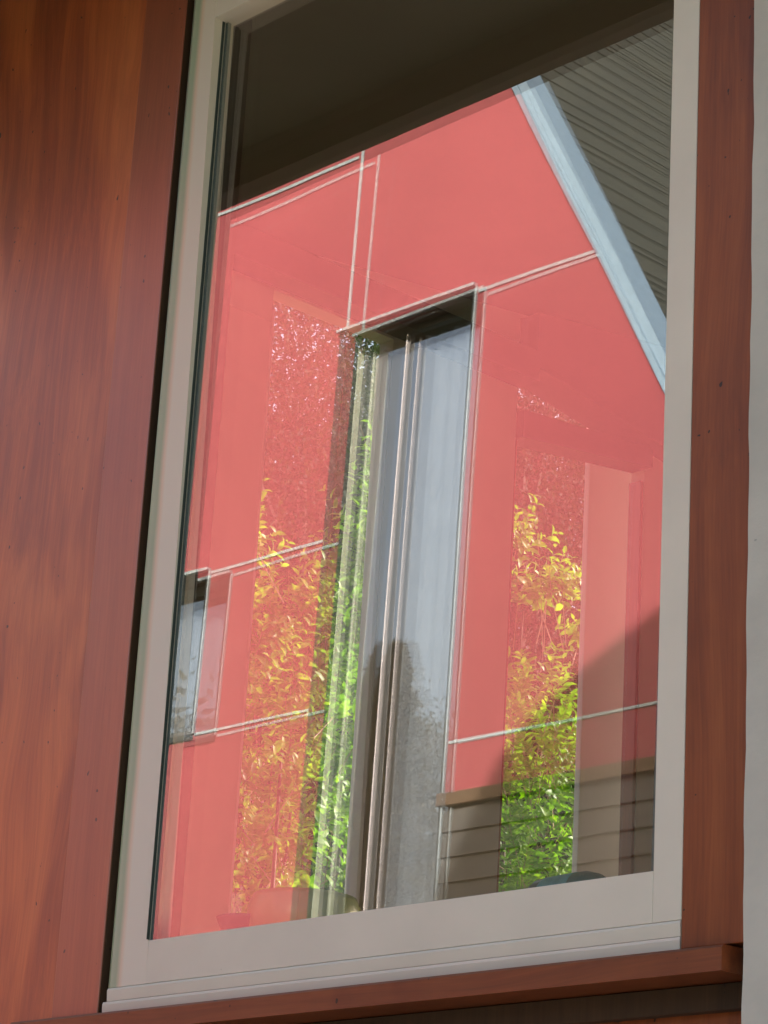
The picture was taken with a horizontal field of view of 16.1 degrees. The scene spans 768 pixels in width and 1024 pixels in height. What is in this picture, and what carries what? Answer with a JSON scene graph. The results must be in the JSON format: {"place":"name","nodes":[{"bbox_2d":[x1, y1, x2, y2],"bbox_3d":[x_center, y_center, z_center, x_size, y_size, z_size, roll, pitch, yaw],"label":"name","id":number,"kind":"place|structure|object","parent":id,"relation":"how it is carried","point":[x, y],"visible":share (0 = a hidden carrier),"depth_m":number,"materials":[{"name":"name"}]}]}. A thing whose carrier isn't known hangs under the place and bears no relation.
{"place":"outdoors","nodes":[
{"label":"outdoors","id":0,"kind":"place"},
{"bbox_2d":[247,887,360,926],"bbox_3d":[-0.132,0.685,4.425,0.188,0.112,0.188,20,-25,-40],"label":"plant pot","id":1,"kind":"object","parent":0,"point":[274,905],"visible":0.42,"depth_m":4.36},
{"bbox_2d":[268,300,581,609],"label":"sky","id":2,"kind":"structure","parent":0,"point":[273,300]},
{"bbox_2d":[528,871,605,887],"bbox_3d":[0.287,0.566,3.959,0.078,0.080,0.167,20,-25,-40],"label":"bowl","id":3,"kind":"object","parent":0,"point":[572,877],"visible":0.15,"depth_m":3.95,"materials":[{"name":"plastic"}]},
{"label":"ground","id":4,"kind":"structure","parent":0,"visible":0},
{"bbox_2d":[232,726,346,912],"bbox_3d":[-0.387,3.210,11.976,1.179,4.754,1.364,11,-20,-22],"label":"garden shrub","id":5,"kind":"object","parent":4,"relation":"on","point":[322,860],"visible":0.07,"depth_m":12.62,"materials":[{"name":"green plant"}]},
{"bbox_2d":[231,419,372,912],"bbox_3d":[-0.586,2.327,11.406,1.432,6.036,1.370,20,-25,-40],"label":"garden shrub","id":6,"kind":"object","parent":4,"relation":"on","point":[334,653],"visible":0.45,"depth_m":11.75,"materials":[{"name":"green plant"}]},
{"bbox_2d":[0,0,753,1023],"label":"timber house","id":7,"kind":"structure","parent":4,"relation":"on","point":[470,216],"depth_m":5.18,"materials":[{"name":"brown wood"}]},
{"bbox_2d":[216,913,250,930],"bbox_3d":[-0.224,0.704,4.437,0.108,0.074,0.108,20,-25,-40],"label":"dish","id":8,"kind":"object","parent":7,"relation":"on","point":[227,921],"visible":0.2,"depth_m":4.40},
{"bbox_2d":[228,308,390,912],"bbox_3d":[-0.226,0.532,7.525,0.470,2.278,0.050,20,-25,-40],"label":"garden window","id":9,"kind":"structure","parent":7,"relation":"in","point":[365,659],"depth_m":7.70,"materials":[{"name":"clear glass"}]},
{"bbox_2d":[102,0,699,1011],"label":"window","id":10,"kind":"structure","parent":7,"relation":"in","point":[152,965],"depth_m":4.42,"materials":[{"name":"white paint"}]},
{"bbox_2d":[496,440,642,892],"bbox_3d":[0.542,0.843,8.191,0.595,2.200,0.050,20,-25,-40],"label":"garden window","id":11,"kind":"structure","parent":7,"relation":"in","point":[635,508],"depth_m":8.47,"materials":[{"name":"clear glass"}]},
{"bbox_2d":[232,301,566,912],"bbox_3d":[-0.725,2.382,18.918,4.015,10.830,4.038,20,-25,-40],"label":"garden tree","id":12,"kind":"object","parent":4,"relation":"on","point":[304,506],"visible":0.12,"depth_m":19.07,"materials":[{"name":"plant"}]},
{"bbox_2d":[265,310,579,647],"bbox_3d":[-0.473,3.929,28.946,6.003,14.674,5.964,20,-25,-40],"label":"tree","id":13,"kind":"object","parent":4,"relation":"on","point":[315,379],"depth_m":29.99,"materials":[{"name":"green plant"}]},
{"bbox_2d":[278,342,586,890],"bbox_3d":[0.955,2.886,20.713,4.566,11.211,4.337,20,-25,-40],"label":"garden tree","id":14,"kind":"object","parent":4,"relation":"on","point":[531,628],"visible":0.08,"depth_m":20.88,"materials":[{"name":"plant"}]},
{"bbox_2d":[361,388,584,877],"bbox_3d":[1.936,4.167,29.361,6.647,14.421,6.130,20,-25,-40],"label":"tree","id":15,"kind":"object","parent":4,"relation":"on","point":[576,520],"visible":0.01,"depth_m":29.52,"materials":[{"name":"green plant"}]},
{"bbox_2d":[498,493,581,891],"bbox_3d":[0.539,2.779,12.327,1.407,5.896,1.399,4,-19,-1],"label":"garden shrub","id":16,"kind":"object","parent":4,"relation":"on","point":[525,873],"visible":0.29,"depth_m":12.78,"materials":[{"name":"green plant"}]},
{"bbox_2d":[572,428,630,876],"bbox_3d":[0.623,1.956,8.217,0.220,4.720,0.025,20,-25,-40],"label":"veranda post","id":17,"kind":"object","parent":4,"relation":"on","point":[596,819],"depth_m":8.68,"materials":[{"name":"white paint"}]},
{"bbox_2d":[741,0,767,1023],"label":"concrete post","id":18,"kind":"object","parent":4,"relation":"on","point":[754,1007],"visible":1,"depth_m":3.66,"materials":[{"name":"grey concrete"}]}
]}

